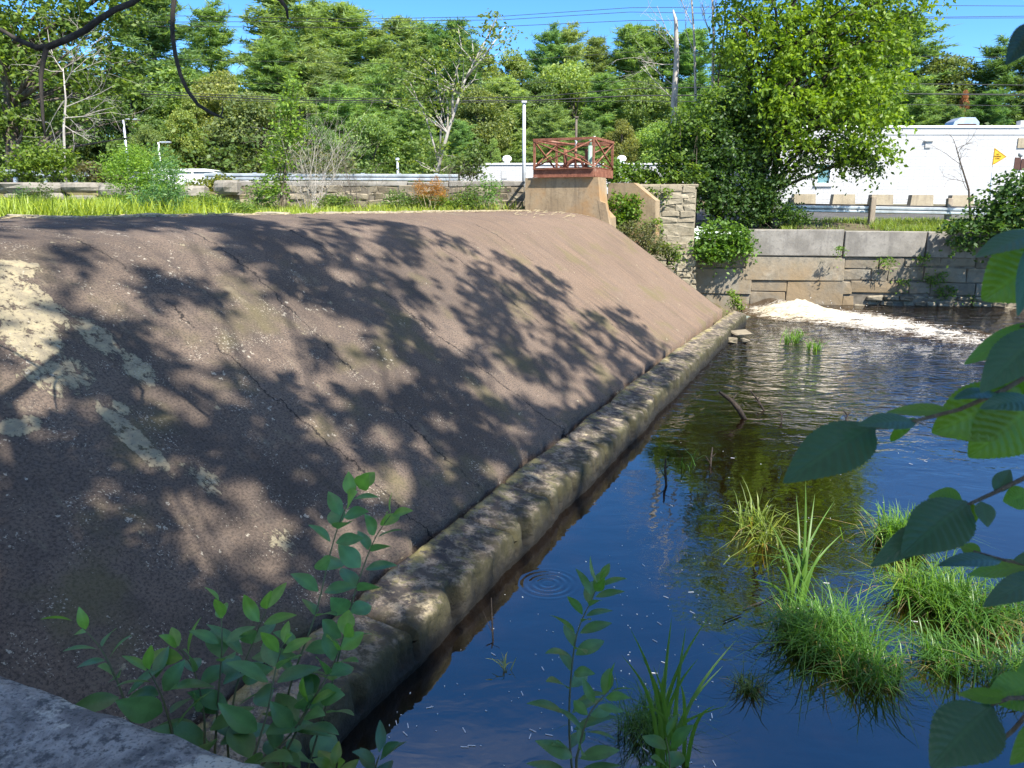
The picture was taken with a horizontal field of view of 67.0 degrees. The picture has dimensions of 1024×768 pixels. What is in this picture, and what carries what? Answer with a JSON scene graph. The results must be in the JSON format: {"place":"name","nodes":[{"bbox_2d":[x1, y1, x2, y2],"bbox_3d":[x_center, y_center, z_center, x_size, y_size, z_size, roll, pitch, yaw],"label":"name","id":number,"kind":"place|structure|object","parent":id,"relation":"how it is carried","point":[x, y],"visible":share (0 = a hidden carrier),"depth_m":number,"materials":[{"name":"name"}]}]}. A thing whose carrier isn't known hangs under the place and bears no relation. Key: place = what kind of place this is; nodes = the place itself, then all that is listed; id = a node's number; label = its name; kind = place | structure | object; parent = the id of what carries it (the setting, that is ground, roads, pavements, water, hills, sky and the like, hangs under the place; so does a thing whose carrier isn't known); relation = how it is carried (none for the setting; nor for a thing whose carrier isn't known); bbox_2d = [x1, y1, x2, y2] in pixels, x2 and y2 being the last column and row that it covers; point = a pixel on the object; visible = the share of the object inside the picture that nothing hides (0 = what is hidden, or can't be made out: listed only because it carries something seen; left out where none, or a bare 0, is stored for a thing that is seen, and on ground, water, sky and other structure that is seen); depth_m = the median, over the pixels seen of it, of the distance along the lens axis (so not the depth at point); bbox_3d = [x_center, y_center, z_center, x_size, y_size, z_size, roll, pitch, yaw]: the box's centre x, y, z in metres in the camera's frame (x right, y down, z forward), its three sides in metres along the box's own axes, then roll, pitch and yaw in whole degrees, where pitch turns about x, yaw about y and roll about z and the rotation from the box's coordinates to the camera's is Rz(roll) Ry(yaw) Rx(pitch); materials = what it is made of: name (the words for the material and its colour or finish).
{"place":"outdoors","nodes":[
{"label":"outdoors","id":0,"kind":"place"},
{"bbox_2d":[0,189,524,216],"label":"ground","id":1,"kind":"structure","parent":0,"point":[500,208],"depth_m":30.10,"materials":[{"name":"green plant"}]},
{"bbox_2d":[83,140,192,205],"bbox_3d":[-9.302,-4.975,19.407,2.474,2.199,2.095,0,13,0],"label":"tall shrub","id":2,"kind":"object","parent":1,"relation":"on","point":[135,160],"visible":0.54,"depth_m":19.03,"materials":[{"name":"green plant"}]},
{"bbox_2d":[119,142,200,213],"bbox_3d":[-7.638,-4.197,16.497,2.000,1.880,1.505,0,13,0],"label":"willow herb","id":3,"kind":"object","parent":1,"relation":"on","point":[163,193],"visible":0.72,"depth_m":16.35,"materials":[{"name":"green plant"}]},
{"bbox_2d":[245,71,320,210],"bbox_3d":[-7.749,-7.980,25.896,2.536,4.740,1.657,0,13,0],"label":"leafy sapling","id":4,"kind":"object","parent":1,"relation":"on","point":[274,190],"visible":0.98,"depth_m":25.80,"materials":[{"name":"green plant"}]},
{"bbox_2d":[241,82,377,209],"bbox_3d":[-6.671,-8.292,26.654,4.811,5.490,6.699,-6,14,-24],"label":"dead brush","id":5,"kind":"object","parent":1,"relation":"on","point":[315,187],"visible":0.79,"depth_m":27.45,"materials":[{"name":"plant"}]},
{"bbox_2d":[213,181,524,207],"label":"stone wall","id":6,"kind":"structure","parent":1,"relation":"on","point":[515,193],"depth_m":29.98,"materials":[{"name":"stone"}]},
{"bbox_2d":[0,0,1023,317],"label":"sky","id":7,"kind":"structure","parent":0,"point":[974,31],"materials":[{"name":"blue"}]},
{"bbox_2d":[335,305,1023,767],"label":"water","id":8,"kind":"structure","parent":0,"point":[623,513],"depth_m":8.48,"materials":[{"name":"blue liquid"}]},
{"bbox_2d":[549,664,738,767],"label":"grass clump","id":9,"kind":"object","parent":8,"relation":"in","point":[643,719],"visible":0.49,"depth_m":6.02,"materials":[{"name":"green plant"}]},
{"bbox_2d":[623,615,734,767],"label":"sword leaf plant","id":10,"kind":"object","parent":8,"relation":"in","point":[663,706],"visible":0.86,"depth_m":5.62,"materials":[{"name":"green plant"}]},
{"bbox_2d":[789,498,1007,583],"bbox_3d":[4.689,1.930,8.943,2.552,0.936,3.424,0,13,0],"label":"grass clump","id":11,"kind":"object","parent":8,"relation":"in","point":[891,528],"visible":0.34,"depth_m":9.38,"materials":[{"name":"green plant"}]},
{"bbox_2d":[703,295,730,317],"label":"earth slope","id":12,"kind":"structure","parent":0,"point":[724,312],"depth_m":28.79,"materials":[{"name":"soil"}]},
{"bbox_2d":[608,183,659,254],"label":"sluice block","id":13,"kind":"structure","parent":12,"relation":"on","point":[651,207],"depth_m":29.16,"materials":[{"name":"beige concrete"}]},
{"bbox_2d":[616,220,678,260],"bbox_3d":[4.835,-5.237,28.846,2.482,1.762,1.542,-4,14,-19],"label":"slope brush","id":14,"kind":"object","parent":12,"relation":"on","point":[643,230],"visible":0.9,"depth_m":28.64,"materials":[{"name":"green plant"}]},
{"bbox_2d":[640,184,698,288],"bbox_3d":[6.152,-5.859,32.264,3.181,4.849,1.428,0,13,0],"label":"wall stub","id":15,"kind":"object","parent":12,"relation":"on","point":[677,214],"depth_m":31.41,"materials":[{"name":"stone"}]},
{"bbox_2d":[607,194,1023,231],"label":"terrain","id":16,"kind":"structure","parent":0,"point":[851,227],"depth_m":34.45,"materials":[{"name":"green plant"}]},
{"bbox_2d":[0,139,91,182],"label":"roadside bush","id":17,"kind":"object","parent":16,"relation":"on","point":[27,164],"visible":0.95,"depth_m":36.30,"materials":[{"name":"green plant"}]},
{"bbox_2d":[13,8,151,181],"bbox_3d":[-22.055,-13.897,38.415,8.891,9.430,5.473,0,13,0],"label":"bare tree","id":18,"kind":"object","parent":16,"relation":"on","point":[64,126],"visible":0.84,"depth_m":38.67,"materials":[{"name":"grey wood"}]},
{"bbox_2d":[0,0,177,181],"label":"oak tree","id":19,"kind":"object","parent":16,"relation":"on","point":[13,107],"visible":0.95,"depth_m":40.95,"materials":[{"name":"green plant"}]},
{"bbox_2d":[277,140,360,180],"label":"roadside bush","id":20,"kind":"object","parent":16,"relation":"on","point":[322,169],"visible":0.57,"depth_m":35.44,"materials":[{"name":"green plant"}]},
{"bbox_2d":[204,172,457,181],"bbox_3d":[-8.305,-9.177,35.412,11.830,1.021,0.276,1,13,5],"label":"guardrail","id":21,"kind":"object","parent":16,"relation":"on","point":[374,177],"visible":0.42,"depth_m":35.13,"materials":[{"name":"metal"}]},
{"bbox_2d":[372,8,527,181],"bbox_3d":[-2.971,-13.166,36.845,7.459,8.730,3.064,0,13,0],"label":"leaning tree","id":22,"kind":"object","parent":16,"relation":"on","point":[453,91],"visible":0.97,"depth_m":36.61,"materials":[{"name":"green plant"}]},
{"bbox_2d":[441,139,492,181],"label":"roadside bush","id":23,"kind":"object","parent":16,"relation":"on","point":[469,157],"visible":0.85,"depth_m":36.28,"materials":[{"name":"green plant"}]},
{"bbox_2d":[460,163,683,193],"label":"building","id":24,"kind":"structure","parent":16,"relation":"on","point":[506,171],"depth_m":67.54,"materials":[{"name":"white paint"}]},
{"bbox_2d":[596,157,672,186],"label":"terrace bush","id":25,"kind":"object","parent":16,"relation":"on","point":[638,174],"visible":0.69,"depth_m":32.43,"materials":[{"name":"green plant"}]},
{"bbox_2d":[605,0,678,166],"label":"broken trunk","id":26,"kind":"object","parent":16,"relation":"on","point":[674,95],"visible":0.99,"depth_m":35.63,"materials":[{"name":"grey wood"}]},
{"bbox_2d":[645,82,735,191],"bbox_3d":[7.168,-9.513,31.978,3.551,5.535,2.313,0,13,0],"label":"young ash","id":27,"kind":"object","parent":16,"relation":"on","point":[706,109],"visible":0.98,"depth_m":31.68,"materials":[{"name":"green plant"}]},
{"bbox_2d":[645,82,799,231],"bbox_3d":[9.039,-9.660,33.188,6.624,6.284,4.328,0,13,0],"label":"ivy shrub","id":28,"kind":"object","parent":16,"relation":"on","point":[718,195],"visible":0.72,"depth_m":32.54,"materials":[{"name":"green plant"}]},
{"bbox_2d":[730,178,817,228],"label":"bank bush","id":29,"kind":"object","parent":16,"relation":"on","point":[784,214],"visible":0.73,"depth_m":33.12,"materials":[{"name":"green plant"}]},
{"bbox_2d":[698,0,956,226],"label":"tree","id":30,"kind":"object","parent":16,"relation":"on","point":[789,59],"visible":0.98,"depth_m":31.86,"materials":[{"name":"green plant"}]},
{"bbox_2d":[763,129,894,195],"bbox_3d":[13.464,-9.355,33.126,5.750,2.955,2.897,0,13,0],"label":"hanging spray","id":31,"kind":"object","parent":30,"relation":"hanging from","point":[812,162],"visible":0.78,"depth_m":32.69,"materials":[{"name":"green plant"}]},
{"bbox_2d":[700,120,1023,203],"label":"white building","id":32,"kind":"structure","parent":16,"relation":"on","point":[921,174],"depth_m":48.20,"materials":[{"name":"paint"}]},
{"bbox_2d":[787,197,1022,224],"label":"guardrail","id":33,"kind":"object","parent":16,"relation":"on","point":[948,210],"visible":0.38,"depth_m":34.73,"materials":[{"name":"silver metal"}]},
{"bbox_2d":[935,168,1023,267],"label":"bank shrub","id":34,"kind":"object","parent":16,"relation":"on","point":[990,224],"visible":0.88,"depth_m":29.28,"materials":[{"name":"green plant"}]},
{"bbox_2d":[738,298,992,343],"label":"rapids water","id":35,"kind":"structure","parent":0,"point":[799,310],"depth_m":27.71,"materials":[{"name":"white liquid"}]},
{"bbox_2d":[783,376,1023,482],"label":"elm branch","id":36,"kind":"object","parent":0,"point":[989,424],"visible":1,"depth_m":1.19,"materials":[{"name":"green plant"}]},
{"bbox_2d":[964,229,1023,393],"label":"elm branch","id":37,"kind":"object","parent":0,"point":[1001,352],"visible":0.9,"depth_m":1.16,"materials":[{"name":"green plant"}]},
{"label":"bank","id":38,"kind":"structure","parent":0,"visible":0},
{"bbox_2d":[43,607,167,722],"bbox_3d":[-1.495,1.383,2.912,0.407,1.156,0.233,6,14,25],"label":"leafy sapling","id":39,"kind":"object","parent":38,"relation":"on","point":[97,701],"visible":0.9,"depth_m":2.80,"materials":[{"name":"green plant"}]},
{"bbox_2d":[0,676,263,767],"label":"parapet wall","id":40,"kind":"structure","parent":38,"relation":"on","point":[39,728],"depth_m":2.31,"materials":[{"name":"concrete"}]},
{"bbox_2d":[0,0,288,135],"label":"shade tree","id":41,"kind":"object","parent":38,"relation":"on","point":[80,32],"visible":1,"depth_m":4.99,"materials":[{"name":"brown plant"}]},
{"bbox_2d":[871,470,1023,566],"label":"elm branch","id":42,"kind":"object","parent":41,"relation":"attached to","point":[945,519],"visible":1,"depth_m":1.27,"materials":[{"name":"green plant"}]},
{"bbox_2d":[928,660,1023,767],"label":"elm branch","id":43,"kind":"object","parent":41,"relation":"attached to","point":[966,733],"visible":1,"depth_m":1.23,"materials":[{"name":"green plant"}]},
{"bbox_2d":[937,543,1023,606],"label":"elm branch","id":44,"kind":"object","parent":41,"relation":"attached to","point":[1009,589],"visible":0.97,"depth_m":1.32,"materials":[{"name":"green plant"}]},
{"bbox_2d":[115,582,340,767],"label":"broad sapling","id":45,"kind":"object","parent":38,"relation":"on","point":[240,728],"visible":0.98,"depth_m":2.82,"materials":[{"name":"green plant"}]},
{"bbox_2d":[262,471,412,767],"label":"tall sapling","id":46,"kind":"object","parent":38,"relation":"on","point":[328,643],"visible":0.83,"depth_m":3.03,"materials":[{"name":"green plant"}]},
{"bbox_2d":[353,720,404,767],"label":"sprig","id":47,"kind":"object","parent":38,"relation":"on","point":[367,758],"visible":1,"depth_m":2.62,"materials":[{"name":"green plant"}]},
{"bbox_2d":[526,556,635,767],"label":"willow sapling","id":48,"kind":"object","parent":38,"relation":"on","point":[558,749],"visible":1,"depth_m":3.04,"materials":[{"name":"green plant"}]},
{"bbox_2d":[640,714,693,767],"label":"sprig","id":49,"kind":"object","parent":38,"relation":"on","point":[678,739],"visible":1,"depth_m":3.70,"materials":[{"name":"green plant"}]},
{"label":"hill","id":50,"kind":"structure","parent":0,"visible":0},
{"bbox_2d":[22,69,152,179],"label":"broadleaf tree","id":51,"kind":"object","parent":50,"relation":"on","point":[89,151],"visible":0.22,"depth_m":78.41,"materials":[{"name":"green plant"}]},
{"bbox_2d":[72,77,182,161],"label":"broadleaf tree","id":52,"kind":"object","parent":50,"relation":"on","point":[156,125],"visible":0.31,"depth_m":77.28,"materials":[{"name":"green plant"}]},
{"bbox_2d":[76,0,218,165],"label":"pine tree","id":53,"kind":"object","parent":50,"relation":"on","point":[156,43],"visible":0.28,"depth_m":87.27,"materials":[{"name":"green plant"}]},
{"bbox_2d":[111,64,225,168],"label":"broadleaf tree","id":54,"kind":"object","parent":50,"relation":"on","point":[172,102],"visible":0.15,"depth_m":84.85,"materials":[{"name":"green plant"}]},
{"bbox_2d":[159,94,212,168],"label":"broadleaf tree","id":55,"kind":"object","parent":50,"relation":"on","point":[183,114],"visible":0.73,"depth_m":79.11,"materials":[{"name":"green plant"}]},
{"bbox_2d":[165,0,253,115],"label":"pine tree","id":56,"kind":"object","parent":50,"relation":"on","point":[216,41],"visible":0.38,"depth_m":103.16,"materials":[{"name":"green plant"}]},
{"bbox_2d":[184,69,263,154],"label":"broadleaf tree","id":57,"kind":"object","parent":50,"relation":"on","point":[213,85],"visible":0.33,"depth_m":81.58,"materials":[{"name":"green plant"}]},
{"bbox_2d":[200,88,295,180],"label":"broadleaf tree","id":58,"kind":"object","parent":50,"relation":"on","point":[245,116],"visible":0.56,"depth_m":79.44,"materials":[{"name":"green plant"}]},
{"bbox_2d":[213,34,356,173],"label":"pine tree","id":59,"kind":"object","parent":50,"relation":"on","point":[261,67],"visible":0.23,"depth_m":90.43,"materials":[{"name":"green plant"}]},
{"bbox_2d":[222,0,364,129],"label":"pine tree","id":60,"kind":"object","parent":50,"relation":"on","point":[276,8],"visible":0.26,"depth_m":97.64,"materials":[{"name":"green plant"}]},
{"bbox_2d":[258,44,368,170],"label":"pine tree","id":61,"kind":"object","parent":50,"relation":"on","point":[316,75],"visible":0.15,"depth_m":91.74,"materials":[{"name":"green plant"}]},
{"bbox_2d":[288,78,391,173],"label":"pine tree","id":62,"kind":"object","parent":50,"relation":"on","point":[347,111],"visible":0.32,"depth_m":84.37,"materials":[{"name":"green plant"}]},
{"bbox_2d":[307,0,401,138],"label":"pine tree","id":63,"kind":"object","parent":50,"relation":"on","point":[346,11],"visible":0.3,"depth_m":101.94,"materials":[{"name":"green plant"}]},
{"bbox_2d":[335,112,401,173],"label":"broadleaf tree","id":64,"kind":"object","parent":50,"relation":"on","point":[370,127],"visible":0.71,"depth_m":79.17,"materials":[{"name":"green plant"}]},
{"bbox_2d":[346,59,439,172],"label":"pine tree","id":65,"kind":"object","parent":50,"relation":"on","point":[377,87],"visible":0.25,"depth_m":91.03,"materials":[{"name":"green plant"}]},
{"bbox_2d":[372,14,442,134],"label":"pine tree","id":66,"kind":"object","parent":50,"relation":"on","point":[404,29],"visible":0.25,"depth_m":110.17,"materials":[{"name":"green plant"}]},
{"bbox_2d":[384,96,438,181],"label":"pine tree","id":67,"kind":"object","parent":50,"relation":"on","point":[409,126],"visible":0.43,"depth_m":83.12,"materials":[{"name":"green plant"}]},
{"bbox_2d":[425,15,490,154],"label":"pine tree","id":68,"kind":"object","parent":50,"relation":"on","point":[444,34],"visible":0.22,"depth_m":108.73,"materials":[{"name":"green plant"}]},
{"bbox_2d":[442,84,517,156],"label":"broadleaf tree","id":69,"kind":"object","parent":50,"relation":"on","point":[488,128],"visible":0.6,"depth_m":86.01,"materials":[{"name":"green plant"}]},
{"bbox_2d":[0,95,1014,192],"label":"undergrowth","id":70,"kind":"object","parent":50,"relation":"on","point":[232,154],"visible":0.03,"depth_m":76.58,"materials":[{"name":"green plant"}]},
{"bbox_2d":[467,74,562,162],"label":"pine tree","id":71,"kind":"object","parent":50,"relation":"on","point":[503,85],"visible":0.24,"depth_m":91.08,"materials":[{"name":"green plant"}]},
{"bbox_2d":[500,75,566,149],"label":"broadleaf tree","id":72,"kind":"object","parent":50,"relation":"on","point":[538,89],"visible":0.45,"depth_m":93.42,"materials":[{"name":"green plant"}]},
{"bbox_2d":[508,103,577,162],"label":"pine tree","id":73,"kind":"object","parent":50,"relation":"on","point":[549,115],"visible":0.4,"depth_m":83.06,"materials":[{"name":"green plant"}]},
{"bbox_2d":[523,19,584,105],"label":"pine tree","id":74,"kind":"object","parent":50,"relation":"on","point":[550,52],"visible":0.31,"depth_m":103.55,"materials":[{"name":"green plant"}]},
{"bbox_2d":[546,20,591,113],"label":"pine tree","id":75,"kind":"object","parent":50,"relation":"on","point":[572,36],"visible":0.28,"depth_m":104.44,"materials":[{"name":"green plant"}]},
{"bbox_2d":[538,57,602,153],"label":"broadleaf tree","id":76,"kind":"object","parent":50,"relation":"on","point":[576,82],"visible":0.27,"depth_m":96.12,"materials":[{"name":"green plant"}]},
{"bbox_2d":[573,35,617,140],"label":"pine tree","id":77,"kind":"object","parent":50,"relation":"on","point":[598,63],"visible":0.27,"depth_m":108.88,"materials":[{"name":"green plant"}]},
{"bbox_2d":[565,72,641,162],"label":"pine tree","id":78,"kind":"object","parent":50,"relation":"on","point":[595,111],"visible":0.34,"depth_m":91.30,"materials":[{"name":"green plant"}]},
{"bbox_2d":[601,118,641,162],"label":"broadleaf tree","id":79,"kind":"object","parent":50,"relation":"on","point":[623,129],"visible":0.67,"depth_m":79.62,"materials":[{"name":"green plant"}]},
{"bbox_2d":[603,22,669,156],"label":"pine tree","id":80,"kind":"object","parent":50,"relation":"on","point":[628,64],"visible":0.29,"depth_m":107.06,"materials":[{"name":"green plant"}]},
{"bbox_2d":[607,77,683,156],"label":"broadleaf tree","id":81,"kind":"object","parent":50,"relation":"on","point":[640,114],"visible":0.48,"depth_m":89.19,"materials":[{"name":"green plant"}]},
{"bbox_2d":[622,23,687,120],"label":"broadleaf tree","id":82,"kind":"object","parent":50,"relation":"on","point":[661,58],"visible":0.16,"depth_m":109.76,"materials":[{"name":"green plant"}]},
{"bbox_2d":[657,25,731,122],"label":"pine tree","id":83,"kind":"object","parent":50,"relation":"on","point":[686,60],"visible":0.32,"depth_m":106.32,"materials":[{"name":"green plant"}]},
{"bbox_2d":[859,7,975,121],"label":"pine tree","id":84,"kind":"object","parent":50,"relation":"on","point":[931,49],"visible":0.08,"depth_m":94.22,"materials":[{"name":"green plant"}]},
{"bbox_2d":[896,83,959,125],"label":"pine tree","id":85,"kind":"object","parent":50,"relation":"on","point":[921,111],"visible":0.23,"depth_m":82.24,"materials":[{"name":"green plant"}]},
{"bbox_2d":[911,51,990,114],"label":"tree","id":86,"kind":"object","parent":50,"relation":"on","point":[962,76],"visible":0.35,"depth_m":95.02,"materials":[{"name":"green plant"}]},
{"bbox_2d":[963,89,1013,125],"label":"pine tree","id":87,"kind":"object","parent":50,"relation":"on","point":[994,115],"visible":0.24,"depth_m":84.59,"materials":[{"name":"green plant"}]},
{"bbox_2d":[964,33,1023,125],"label":"pine tree","id":88,"kind":"object","parent":50,"relation":"on","point":[996,70],"visible":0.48,"depth_m":92.37,"materials":[{"name":"green plant"}]},
{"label":"stream bed","id":89,"kind":"structure","parent":0,"visible":0},
{"bbox_2d":[0,210,746,767],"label":"spillway dam","id":90,"kind":"structure","parent":89,"relation":"on","point":[192,406],"depth_m":8.74,"materials":[{"name":"concrete"}]},
{"bbox_2d":[525,177,615,227],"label":"gate pier","id":91,"kind":"structure","parent":90,"relation":"on","point":[586,196],"depth_m":27.89,"materials":[{"name":"beige concrete"}]},
{"bbox_2d":[533,136,613,178],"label":"gate platform","id":92,"kind":"structure","parent":91,"relation":"on","point":[587,169],"depth_m":28.00,"materials":[{"name":"metal"}]},
{"bbox_2d":[607,189,645,232],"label":"creeper","id":93,"kind":"object","parent":91,"relation":"attached to","point":[626,205],"visible":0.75,"depth_m":28.73,"materials":[{"name":"green plant"}]},
{"bbox_2d":[745,482,844,607],"bbox_3d":[3.068,1.667,8.128,1.314,1.329,0.584,-12,18,-43],"label":"cattail","id":94,"kind":"object","parent":89,"relation":"on","point":[804,576],"visible":0.82,"depth_m":7.96,"materials":[{"name":"green plant"}]},
{"bbox_2d":[701,577,960,735],"bbox_3d":[2.822,2.448,7.349,2.801,1.097,2.722,-11,17,-39],"label":"grass clump","id":95,"kind":"object","parent":89,"relation":"on","point":[846,627],"visible":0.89,"depth_m":7.12,"materials":[{"name":"green plant"}]},
{"bbox_2d":[694,229,1015,311],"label":"retaining wall","id":96,"kind":"structure","parent":89,"relation":"on","point":[794,264],"depth_m":31.74,"materials":[{"name":"stone"}]},
{"bbox_2d":[686,216,761,277],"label":"bush","id":97,"kind":"object","parent":96,"relation":"attached to","point":[723,248],"visible":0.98,"depth_m":31.45,"materials":[{"name":"green plant"}]},
{"bbox_2d":[783,617,954,746],"bbox_3d":[3.125,2.422,6.764,1.531,0.482,1.697,11,17,40],"label":"grass clump","id":98,"kind":"object","parent":89,"relation":"on","point":[882,678],"visible":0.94,"depth_m":6.67,"materials":[{"name":"green plant"}]},
{"bbox_2d":[829,545,1019,656],"bbox_3d":[4.270,2.174,7.996,2.463,0.863,2.796,8,15,31],"label":"grass clump","id":99,"kind":"object","parent":89,"relation":"on","point":[916,592],"visible":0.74,"depth_m":7.88,"materials":[{"name":"green plant"}]},
{"bbox_2d":[863,613,1003,699],"bbox_3d":[3.880,2.418,6.917,1.609,0.490,1.521,5,14,21],"label":"grass clump","id":100,"kind":"object","parent":89,"relation":"on","point":[934,650],"visible":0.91,"depth_m":6.89,"materials":[{"name":"green plant"}]},
{"bbox_2d":[866,566,1023,673],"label":"grass clump","id":101,"kind":"object","parent":89,"relation":"on","point":[1005,617],"visible":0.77,"depth_m":7.50,"materials":[{"name":"green plant"}]},
{"bbox_2d":[918,603,1023,691],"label":"grass clump","id":102,"kind":"object","parent":89,"relation":"on","point":[1017,657],"visible":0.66,"depth_m":6.81,"materials":[{"name":"green plant"}]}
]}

